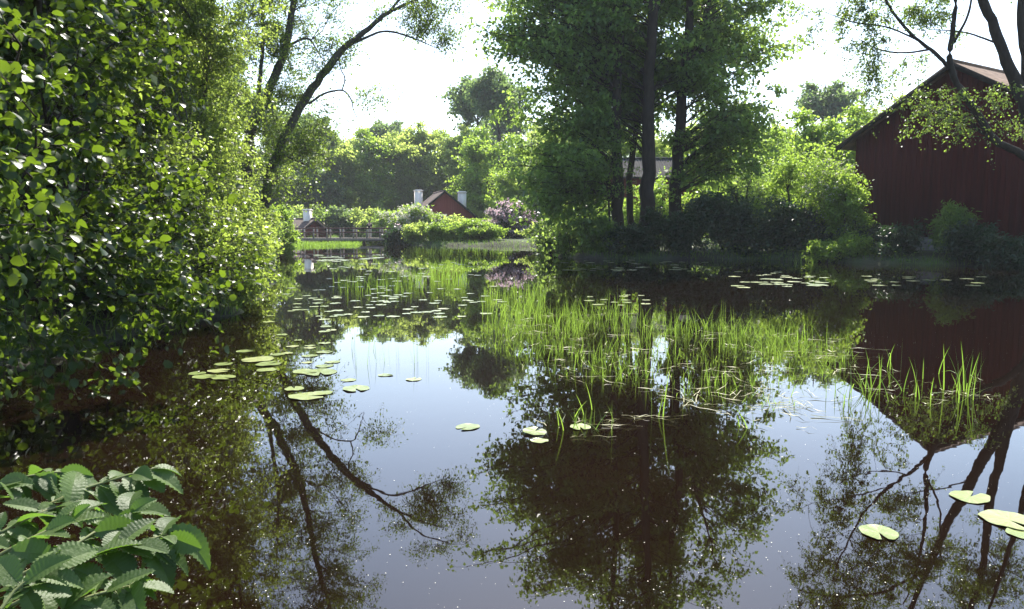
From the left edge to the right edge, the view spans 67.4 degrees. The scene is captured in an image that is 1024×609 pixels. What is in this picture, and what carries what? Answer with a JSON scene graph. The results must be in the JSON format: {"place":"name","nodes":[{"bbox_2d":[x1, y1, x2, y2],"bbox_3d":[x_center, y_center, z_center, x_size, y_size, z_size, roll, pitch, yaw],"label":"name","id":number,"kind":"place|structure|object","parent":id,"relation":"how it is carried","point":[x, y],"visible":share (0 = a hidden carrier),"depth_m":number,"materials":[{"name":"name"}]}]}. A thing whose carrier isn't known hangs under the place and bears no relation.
{"place":"outdoors","nodes":[
{"label":"outdoors","id":0,"kind":"place"},
{"bbox_2d":[332,244,546,333],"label":"distant water grass","id":1,"kind":"structure","parent":0,"point":[447,275],"depth_m":22.76,"materials":[{"name":"plant"}]},
{"bbox_2d":[0,225,1020,365],"bbox_3d":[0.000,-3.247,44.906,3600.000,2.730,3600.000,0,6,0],"label":"ground","id":2,"kind":"structure","parent":0,"point":[718,256],"depth_m":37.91,"materials":[{"name":"plant"}]},
{"bbox_2d":[0,204,87,324],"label":"bank shrub","id":3,"kind":"object","parent":2,"relation":"on","point":[20,307],"visible":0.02,"depth_m":10.80,"materials":[{"name":"green plant"}]},
{"bbox_2d":[2,4,164,208],"bbox_3d":[-9.792,-7.340,12.146,9.613,15.782,9.698,-3,7,-27],"label":"broadleaf tree","id":4,"kind":"object","parent":2,"relation":"on","point":[153,80],"visible":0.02,"depth_m":14.16,"materials":[{"name":"green plant"}]},
{"bbox_2d":[1,10,176,231],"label":"broadleaf tree","id":5,"kind":"object","parent":2,"relation":"on","point":[125,137],"visible":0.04,"depth_m":17.91,"materials":[{"name":"green plant"}]},
{"bbox_2d":[76,24,108,230],"bbox_3d":[-6.743,-7.608,13.102,8.011,15.462,6.952,-4,7,-31],"label":"alder tree","id":6,"kind":"object","parent":2,"relation":"on","point":[87,184],"depth_m":15.18,"materials":[{"name":"green plant"}]},
{"bbox_2d":[0,463,210,608],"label":"elm sapling","id":7,"kind":"object","parent":2,"relation":"on","point":[66,575],"visible":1,"depth_m":1.80,"materials":[{"name":"green plant"}]},
{"bbox_2d":[20,196,216,325],"bbox_3d":[-6.853,-0.776,13.028,2.797,2.216,3.686,-4,7,-37],"label":"bank shrub","id":8,"kind":"object","parent":2,"relation":"on","point":[152,237],"visible":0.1,"depth_m":12.78,"materials":[{"name":"green plant"}]},
{"bbox_2d":[0,0,270,414],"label":"alder tree","id":9,"kind":"object","parent":2,"relation":"on","point":[59,73],"visible":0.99,"depth_m":7.62,"materials":[{"name":"green plant"}]},
{"bbox_2d":[89,174,288,305],"bbox_3d":[-6.467,-1.212,14.727,4.009,2.564,3.004,4,7,36],"label":"bank shrub","id":10,"kind":"object","parent":2,"relation":"on","point":[204,219],"visible":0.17,"depth_m":14.42,"materials":[{"name":"green plant"}]},
{"bbox_2d":[96,0,299,297],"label":"alder tree","id":11,"kind":"object","parent":2,"relation":"on","point":[210,132],"visible":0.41,"depth_m":18.93,"materials":[{"name":"green plant"}]},
{"bbox_2d":[173,199,285,307],"bbox_3d":[-6.374,-1.108,16.530,2.884,2.332,3.290,-3,7,-29],"label":"bank shrub","id":12,"kind":"object","parent":2,"relation":"on","point":[236,257],"visible":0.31,"depth_m":16.23,"materials":[{"name":"green plant"}]},
{"bbox_2d":[208,67,258,196],"bbox_3d":[-18.720,-8.841,43.068,9.213,11.994,9.132,6,8,43],"label":"broadleaf tree","id":13,"kind":"object","parent":2,"relation":"on","point":[244,111],"depth_m":43.43,"materials":[{"name":"green plant"}]},
{"bbox_2d":[209,65,263,191],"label":"broadleaf tree","id":14,"kind":"object","parent":2,"relation":"on","point":[240,80],"visible":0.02,"depth_m":106.44,"materials":[{"name":"green plant"}]},
{"bbox_2d":[210,184,284,268],"bbox_3d":[-7.559,-1.832,20.410,2.977,2.778,4.441,0,6,0],"label":"bank shrub","id":15,"kind":"object","parent":2,"relation":"on","point":[252,218],"visible":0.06,"depth_m":20.57,"materials":[{"name":"green plant"}]},
{"bbox_2d":[213,208,284,302],"bbox_3d":[-6.787,-1.172,18.612,2.681,2.416,3.111,0,6,0],"label":"bank shrub","id":16,"kind":"object","parent":2,"relation":"on","point":[235,219],"visible":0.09,"depth_m":18.60,"materials":[{"name":"green plant"}]},
{"bbox_2d":[223,87,293,207],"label":"broadleaf tree","id":17,"kind":"object","parent":2,"relation":"on","point":[273,200],"visible":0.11,"depth_m":117.82,"materials":[{"name":"green plant"}]},
{"bbox_2d":[270,202,301,250],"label":"willow bush","id":18,"kind":"object","parent":2,"relation":"on","point":[291,236],"visible":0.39,"depth_m":54.49,"materials":[{"name":"green plant"}]},
{"bbox_2d":[215,0,361,192],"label":"alder tree","id":19,"kind":"object","parent":2,"relation":"on","point":[279,66],"visible":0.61,"depth_m":32.13,"materials":[{"name":"green plant"}]},
{"bbox_2d":[273,111,325,209],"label":"broadleaf tree","id":20,"kind":"object","parent":2,"relation":"on","point":[294,167],"visible":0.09,"depth_m":124.73,"materials":[{"name":"green plant"}]},
{"bbox_2d":[291,209,332,237],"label":"red house","id":21,"kind":"structure","parent":2,"relation":"on","point":[307,220],"depth_m":91.18,"materials":[{"name":"brown tile"}]},
{"bbox_2d":[282,115,346,212],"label":"broadleaf tree","id":22,"kind":"object","parent":2,"relation":"on","point":[326,187],"visible":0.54,"depth_m":115.21,"materials":[{"name":"green plant"}]},
{"bbox_2d":[310,204,344,233],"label":"thicket shrub","id":23,"kind":"object","parent":2,"relation":"on","point":[319,217],"visible":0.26,"depth_m":102.70,"materials":[{"name":"green plant"}]},
{"bbox_2d":[317,204,363,234],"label":"thicket shrub","id":24,"kind":"object","parent":2,"relation":"on","point":[339,217],"visible":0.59,"depth_m":102.39,"materials":[{"name":"green plant"}]},
{"bbox_2d":[294,227,391,242],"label":"timber footbridge","id":25,"kind":"object","parent":2,"relation":"on","point":[363,240],"visible":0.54,"depth_m":76.88,"materials":[{"name":"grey wood"}]},
{"bbox_2d":[313,135,375,212],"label":"broadleaf tree","id":26,"kind":"object","parent":2,"relation":"on","point":[345,156],"visible":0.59,"depth_m":118.64,"materials":[{"name":"green plant"}]},
{"bbox_2d":[238,0,477,220],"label":"bent alder","id":27,"kind":"object","parent":2,"relation":"on","point":[302,100],"visible":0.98,"depth_m":30.93,"materials":[{"name":"green plant"}]},
{"bbox_2d":[343,206,384,235],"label":"thicket shrub","id":28,"kind":"object","parent":2,"relation":"on","point":[354,219],"visible":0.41,"depth_m":101.45,"materials":[{"name":"green plant"}]},
{"bbox_2d":[326,126,405,225],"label":"broadleaf tree","id":29,"kind":"object","parent":2,"relation":"on","point":[374,150],"visible":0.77,"depth_m":121.36,"materials":[{"name":"green plant"}]},
{"bbox_2d":[360,207,402,237],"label":"thicket shrub","id":30,"kind":"object","parent":2,"relation":"on","point":[380,223],"visible":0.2,"depth_m":98.35,"materials":[{"name":"green plant"}]},
{"bbox_2d":[362,119,405,170],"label":"broadleaf tree","id":31,"kind":"object","parent":2,"relation":"on","point":[381,127],"visible":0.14,"depth_m":161.62,"materials":[{"name":"green plant"}]},
{"bbox_2d":[368,129,426,212],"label":"broadleaf tree","id":32,"kind":"object","parent":2,"relation":"on","point":[411,154],"visible":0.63,"depth_m":125.05,"materials":[{"name":"green plant"}]},
{"bbox_2d":[381,225,413,244],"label":"round bush","id":33,"kind":"object","parent":2,"relation":"on","point":[393,236],"visible":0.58,"depth_m":72.01,"materials":[{"name":"green plant"}]},
{"bbox_2d":[377,202,440,237],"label":"elder bush","id":34,"kind":"object","parent":2,"relation":"on","point":[412,213],"visible":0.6,"depth_m":83.11,"materials":[{"name":"green plant"}]},
{"bbox_2d":[401,221,429,242],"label":"round bush","id":35,"kind":"object","parent":2,"relation":"on","point":[412,229],"visible":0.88,"depth_m":70.78,"materials":[{"name":"green plant"}]},
{"bbox_2d":[385,119,445,207],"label":"broadleaf tree","id":36,"kind":"object","parent":2,"relation":"on","point":[429,186],"visible":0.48,"depth_m":128.57,"materials":[{"name":"green plant"}]},
{"bbox_2d":[418,127,451,190],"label":"broadleaf tree","id":37,"kind":"object","parent":2,"relation":"on","point":[439,170],"visible":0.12,"depth_m":132.59,"materials":[{"name":"green plant"}]},
{"bbox_2d":[422,219,455,241],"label":"round bush","id":38,"kind":"object","parent":2,"relation":"on","point":[434,231],"visible":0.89,"depth_m":69.98,"materials":[{"name":"green plant"}]},
{"bbox_2d":[413,189,478,218],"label":"red cottage","id":39,"kind":"structure","parent":2,"relation":"on","point":[444,201],"depth_m":95.59,"materials":[{"name":"brown tile"}]},
{"bbox_2d":[424,123,494,202],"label":"broadleaf tree","id":40,"kind":"object","parent":2,"relation":"on","point":[450,144],"visible":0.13,"depth_m":119.85,"materials":[{"name":"green plant"}]},
{"bbox_2d":[442,218,476,240],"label":"round bush","id":41,"kind":"object","parent":2,"relation":"on","point":[467,224],"visible":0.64,"depth_m":69.62,"materials":[{"name":"green plant"}]},
{"bbox_2d":[435,73,497,188],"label":"broadleaf tree","id":42,"kind":"object","parent":2,"relation":"on","point":[461,107],"visible":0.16,"depth_m":127.97,"materials":[{"name":"green plant"}]},
{"bbox_2d":[3,233,950,330],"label":"undergrowth","id":43,"kind":"object","parent":2,"relation":"on","point":[94,302],"visible":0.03,"depth_m":40.69,"materials":[{"name":"green plant"}]},
{"bbox_2d":[443,123,521,213],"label":"broadleaf tree","id":44,"kind":"object","parent":2,"relation":"on","point":[479,153],"visible":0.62,"depth_m":101.01,"materials":[{"name":"green plant"}]},
{"bbox_2d":[459,218,510,239],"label":"round bush","id":45,"kind":"object","parent":2,"relation":"on","point":[486,230],"visible":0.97,"depth_m":68.95,"materials":[{"name":"green plant"}]},
{"bbox_2d":[462,65,533,196],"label":"broadleaf tree","id":46,"kind":"object","parent":2,"relation":"on","point":[485,94],"visible":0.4,"depth_m":117.61,"materials":[{"name":"green plant"}]},
{"bbox_2d":[471,113,531,141],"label":"broadleaf tree","id":47,"kind":"object","parent":2,"relation":"on","point":[515,129],"visible":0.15,"depth_m":160.03,"materials":[{"name":"green plant"}]},
{"bbox_2d":[481,198,539,237],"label":"rhododendron","id":48,"kind":"object","parent":2,"relation":"on","point":[500,216],"visible":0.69,"depth_m":73.34,"materials":[{"name":"purple plant"}]},
{"bbox_2d":[485,147,539,208],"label":"broadleaf tree","id":49,"kind":"object","parent":2,"relation":"on","point":[507,188],"visible":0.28,"depth_m":92.21,"materials":[{"name":"green plant"}]},
{"bbox_2d":[524,216,573,254],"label":"leafy shrub","id":50,"kind":"object","parent":2,"relation":"on","point":[548,230],"visible":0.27,"depth_m":46.90,"materials":[{"name":"green plant"}]},
{"bbox_2d":[460,0,647,257],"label":"maple tree","id":51,"kind":"object","parent":2,"relation":"on","point":[551,44],"visible":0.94,"depth_m":43.13,"materials":[{"name":"green plant"}]},
{"bbox_2d":[542,215,590,253],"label":"leafy shrub","id":52,"kind":"object","parent":2,"relation":"on","point":[565,240],"visible":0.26,"depth_m":45.09,"materials":[{"name":"green plant"}]},
{"bbox_2d":[542,123,601,250],"bbox_3d":[3.256,-6.698,44.199,3.909,7.422,3.943,0,6,0],"label":"sapling","id":53,"kind":"object","parent":2,"relation":"on","point":[550,144],"visible":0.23,"depth_m":43.19,"materials":[{"name":"green plant"}]},
{"bbox_2d":[572,213,624,252],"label":"leafy shrub","id":54,"kind":"object","parent":2,"relation":"on","point":[603,222],"visible":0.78,"depth_m":42.71,"materials":[{"name":"green plant"}]},
{"bbox_2d":[554,11,644,224],"bbox_3d":[5.270,-13.508,47.272,7.824,20.058,6.617,0,6,0],"label":"maple tree","id":55,"kind":"object","parent":2,"relation":"on","point":[629,207],"depth_m":46.78,"materials":[{"name":"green plant"}]},
{"bbox_2d":[566,185,638,225],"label":"leafy shrub","id":56,"kind":"object","parent":2,"relation":"on","point":[636,219],"visible":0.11,"depth_m":55.20,"materials":[{"name":"green plant"}]},
{"bbox_2d":[585,124,642,220],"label":"sapling","id":57,"kind":"object","parent":2,"relation":"on","point":[614,147],"visible":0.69,"depth_m":43.40,"materials":[{"name":"green plant"}]},
{"bbox_2d":[601,221,654,256],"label":"leafy shrub","id":58,"kind":"object","parent":2,"relation":"on","point":[633,233],"visible":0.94,"depth_m":42.35,"materials":[{"name":"green plant"}]},
{"bbox_2d":[553,0,722,250],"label":"maple tree","id":59,"kind":"object","parent":2,"relation":"on","point":[641,75],"visible":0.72,"depth_m":43.21,"materials":[{"name":"green plant"}]},
{"bbox_2d":[623,126,670,156],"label":"broadleaf tree","id":60,"kind":"object","parent":2,"relation":"on","point":[657,144],"visible":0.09,"depth_m":91.69,"materials":[{"name":"green plant"}]},
{"bbox_2d":[608,157,698,221],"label":"grey roofed house","id":61,"kind":"structure","parent":2,"relation":"on","point":[661,163],"depth_m":65.18,"materials":[{"name":"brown wood"}]},
{"bbox_2d":[629,204,678,252],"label":"evergreen shrub","id":62,"kind":"object","parent":2,"relation":"on","point":[653,219],"visible":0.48,"depth_m":42.56,"materials":[{"name":"green plant"}]},
{"bbox_2d":[623,168,695,224],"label":"leafy shrub","id":63,"kind":"object","parent":2,"relation":"on","point":[636,210],"visible":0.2,"depth_m":55.84,"materials":[{"name":"green plant"}]},
{"bbox_2d":[660,200,713,255],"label":"leafy shrub","id":64,"kind":"object","parent":2,"relation":"on","point":[687,235],"visible":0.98,"depth_m":41.79,"materials":[{"name":"green plant"}]},
{"bbox_2d":[688,176,745,236],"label":"leafy shrub","id":65,"kind":"object","parent":2,"relation":"on","point":[720,190],"visible":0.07,"depth_m":57.24,"materials":[{"name":"green plant"}]},
{"bbox_2d":[630,0,810,217],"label":"maple tree","id":66,"kind":"object","parent":2,"relation":"on","point":[729,125],"visible":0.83,"depth_m":44.46,"materials":[{"name":"green plant"}]},
{"bbox_2d":[677,182,774,251],"bbox_3d":[11.713,-4.821,43.079,4.690,4.034,4.219,-1,6,-12],"label":"evergreen shrub","id":67,"kind":"object","parent":2,"relation":"on","point":[719,207],"visible":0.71,"depth_m":42.02,"materials":[{"name":"green plant"}]},
{"bbox_2d":[702,203,787,256],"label":"leafy shrub","id":68,"kind":"object","parent":2,"relation":"on","point":[761,238],"visible":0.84,"depth_m":41.76,"materials":[{"name":"green plant"}]},
{"bbox_2d":[716,153,778,239],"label":"leafy shrub","id":69,"kind":"object","parent":2,"relation":"on","point":[756,193],"visible":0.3,"depth_m":49.18,"materials":[{"name":"green plant"}]},
{"bbox_2d":[707,124,807,219],"bbox_3d":[18.276,-10.154,61.573,8.220,9.757,8.239,-1,6,-7],"label":"broadleaf tree","id":70,"kind":"object","parent":2,"relation":"on","point":[775,144],"visible":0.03,"depth_m":59.80,"materials":[{"name":"green plant"}]},
{"bbox_2d":[756,194,807,251],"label":"evergreen shrub","id":71,"kind":"object","parent":2,"relation":"on","point":[787,208],"visible":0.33,"depth_m":41.93,"materials":[{"name":"green plant"}]},
{"bbox_2d":[750,106,828,200],"bbox_3d":[23.662,-10.750,62.218,8.905,10.570,8.926,5,7,37],"label":"broadleaf tree","id":72,"kind":"object","parent":2,"relation":"on","point":[811,134],"visible":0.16,"depth_m":61.52,"materials":[{"name":"green plant"}]},
{"bbox_2d":[755,142,825,244],"bbox_3d":[17.450,-6.585,46.533,4.896,6.444,4.348,-3,7,-30],"label":"leafy shrub","id":73,"kind":"object","parent":2,"relation":"on","point":[792,167],"visible":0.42,"depth_m":45.99,"materials":[{"name":"green plant"}]},
{"bbox_2d":[780,205,837,252],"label":"leafy shrub","id":74,"kind":"object","parent":2,"relation":"on","point":[797,228],"visible":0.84,"depth_m":40.68,"materials":[{"name":"green plant"}]},
{"bbox_2d":[789,140,853,207],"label":"leafy shrub","id":75,"kind":"object","parent":2,"relation":"on","point":[822,156],"visible":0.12,"depth_m":46.03,"materials":[{"name":"green plant"}]},
{"bbox_2d":[789,116,855,199],"bbox_3d":[24.893,-10.091,60.360,8.011,9.486,7.991,0,6,3],"label":"broadleaf tree","id":76,"kind":"object","parent":2,"relation":"on","point":[833,133],"visible":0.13,"depth_m":59.63,"materials":[{"name":"green plant"}]},
{"bbox_2d":[787,78,873,128],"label":"broadleaf tree","id":77,"kind":"object","parent":2,"relation":"on","point":[831,101],"visible":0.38,"depth_m":114.38,"materials":[{"name":"green plant"}]},
{"bbox_2d":[802,229,862,262],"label":"leafy shrub","id":78,"kind":"object","parent":2,"relation":"on","point":[831,250],"visible":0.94,"depth_m":38.12,"materials":[{"name":"green plant"}]},
{"bbox_2d":[794,158,877,240],"bbox_3d":[17.102,-5.261,41.121,4.063,5.234,4.018,0,6,0],"label":"bush","id":79,"kind":"object","parent":2,"relation":"on","point":[822,196],"visible":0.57,"depth_m":40.44,"materials":[{"name":"green plant"}]},
{"bbox_2d":[821,164,879,242],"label":"leafy shrub","id":80,"kind":"object","parent":2,"relation":"on","point":[855,204],"visible":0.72,"depth_m":39.41,"materials":[{"name":"green plant"}]},
{"bbox_2d":[836,102,873,166],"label":"broadleaf tree","id":81,"kind":"object","parent":2,"relation":"on","point":[850,114],"visible":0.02,"depth_m":63.99,"materials":[{"name":"green plant"}]},
{"bbox_2d":[835,230,874,256],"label":"leafy shrub","id":82,"kind":"object","parent":2,"relation":"on","point":[866,240],"visible":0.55,"depth_m":38.18,"materials":[{"name":"green plant"}]},
{"bbox_2d":[835,222,885,250],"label":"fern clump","id":83,"kind":"object","parent":2,"relation":"on","point":[860,232],"visible":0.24,"depth_m":39.22,"materials":[{"name":"green plant"}]},
{"bbox_2d":[869,217,930,258],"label":"flowering bush","id":84,"kind":"object","parent":2,"relation":"on","point":[895,236],"visible":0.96,"depth_m":37.64,"materials":[{"name":"green plant"}]},
{"bbox_2d":[779,0,1023,172],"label":"birch tree","id":85,"kind":"object","parent":2,"relation":"on","point":[1015,78],"visible":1,"depth_m":32.44,"materials":[{"name":"green plant"}]},
{"bbox_2d":[835,59,1023,250],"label":"red barn","id":86,"kind":"structure","parent":2,"relation":"on","point":[910,183],"depth_m":39.15,"materials":[{"name":"wood"}]},
{"bbox_2d":[925,199,983,254],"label":"bush","id":87,"kind":"object","parent":2,"relation":"on","point":[952,215],"visible":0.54,"depth_m":36.56,"materials":[{"name":"green plant"}]},
{"bbox_2d":[934,218,1003,260],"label":"bush","id":88,"kind":"object","parent":2,"relation":"on","point":[961,238],"visible":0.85,"depth_m":35.05,"materials":[{"name":"green plant"}]},
{"bbox_2d":[964,229,1023,268],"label":"bush","id":89,"kind":"object","parent":2,"relation":"on","point":[996,250],"visible":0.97,"depth_m":33.47,"materials":[{"name":"green plant"}]},
{"bbox_2d":[0,241,1023,608],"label":"pond water","id":90,"kind":"structure","parent":0,"point":[498,509],"depth_m":6.82,"materials":[{"name":"liquid"}]},
{"bbox_2d":[288,392,325,399],"bbox_3d":[-2.274,1.014,8.503,0.405,0.016,0.366,-1,6,-8],"label":"lily pad","id":91,"kind":"object","parent":90,"relation":"on","point":[306,396],"visible":1,"depth_m":8.49,"materials":[{"name":"plant"}]},
{"bbox_2d":[303,368,336,375],"bbox_3d":[-2.466,0.869,9.887,0.422,0.016,0.460,-2,6,-18],"label":"lily pad","id":92,"kind":"object","parent":90,"relation":"on","point":[325,371],"visible":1,"depth_m":9.91,"materials":[{"name":"plant"}]},
{"bbox_2d":[291,240,361,247],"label":"marsh grass","id":93,"kind":"structure","parent":90,"relation":"in","point":[313,243],"depth_m":68.70,"materials":[{"name":"plant"}]},
{"bbox_2d":[6,293,1011,608],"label":"floating petals","id":94,"kind":"object","parent":90,"relation":"on","point":[628,527],"visible":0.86,"depth_m":4.54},
{"bbox_2d":[523,426,546,434],"bbox_3d":[0.213,1.161,7.043,0.221,0.010,0.234,10,10,23],"label":"lily pad","id":95,"kind":"object","parent":90,"relation":"on","point":[531,430],"visible":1,"depth_m":7.04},
{"bbox_2d":[545,385,614,430],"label":"reed tuft","id":96,"kind":"object","parent":90,"relation":"in","point":[584,421],"visible":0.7,"depth_m":7.29,"materials":[{"name":"plant"}]},
{"bbox_2d":[481,288,852,409],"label":"water grass","id":97,"kind":"structure","parent":90,"relation":"in","point":[646,339],"depth_m":12.01,"materials":[{"name":"plant"}]},
{"bbox_2d":[514,312,992,436],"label":"straw litter","id":98,"kind":"object","parent":90,"relation":"on","point":[723,386],"visible":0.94,"depth_m":8.72,"materials":[{"name":"plant"}]},
{"bbox_2d":[810,368,888,408],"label":"reed tuft","id":99,"kind":"object","parent":90,"relation":"on","point":[851,392],"visible":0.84,"depth_m":8.23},
{"bbox_2d":[859,524,898,539],"bbox_3d":[2.273,1.407,4.751,0.220,0.010,0.240,1,6,7],"label":"lily pad","id":100,"kind":"object","parent":90,"relation":"on","point":[872,530],"visible":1,"depth_m":4.76,"materials":[{"name":"plant"}]},
{"bbox_2d":[834,348,939,392],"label":"reed tuft","id":101,"kind":"object","parent":90,"relation":"on","point":[870,378],"visible":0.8,"depth_m":8.80,"materials":[{"name":"plant"}]},
{"bbox_2d":[880,372,984,405],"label":"reed tuft","id":102,"kind":"object","parent":90,"relation":"on","point":[915,393],"visible":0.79,"depth_m":8.36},
{"bbox_2d":[943,345,981,399],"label":"reed tuft","id":103,"kind":"object","parent":90,"relation":"on","point":[968,384],"visible":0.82,"depth_m":8.68,"materials":[{"name":"plant"}]},
{"bbox_2d":[949,490,989,503],"bbox_3d":[3.203,1.343,5.371,0.268,0.010,0.244,-5,8,-40],"label":"lily pad","id":104,"kind":"object","parent":90,"relation":"on","point":[967,497],"visible":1,"depth_m":5.35,"materials":[{"name":"plant"}]},
{"bbox_2d":[978,509,1023,530],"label":"lily pad","id":105,"kind":"object","parent":90,"relation":"on","point":[1001,518],"visible":1,"depth_m":4.97,"materials":[{"name":"plant"}]},
{"bbox_2d":[1005,527,1023,538],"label":"lily pad","id":106,"kind":"object","parent":90,"relation":"on","point":[1015,532],"visible":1,"depth_m":4.75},
{"bbox_2d":[215,0,1020,222],"label":"sky","id":107,"kind":"structure","parent":0,"point":[421,78],"materials":[{"name":"white"}]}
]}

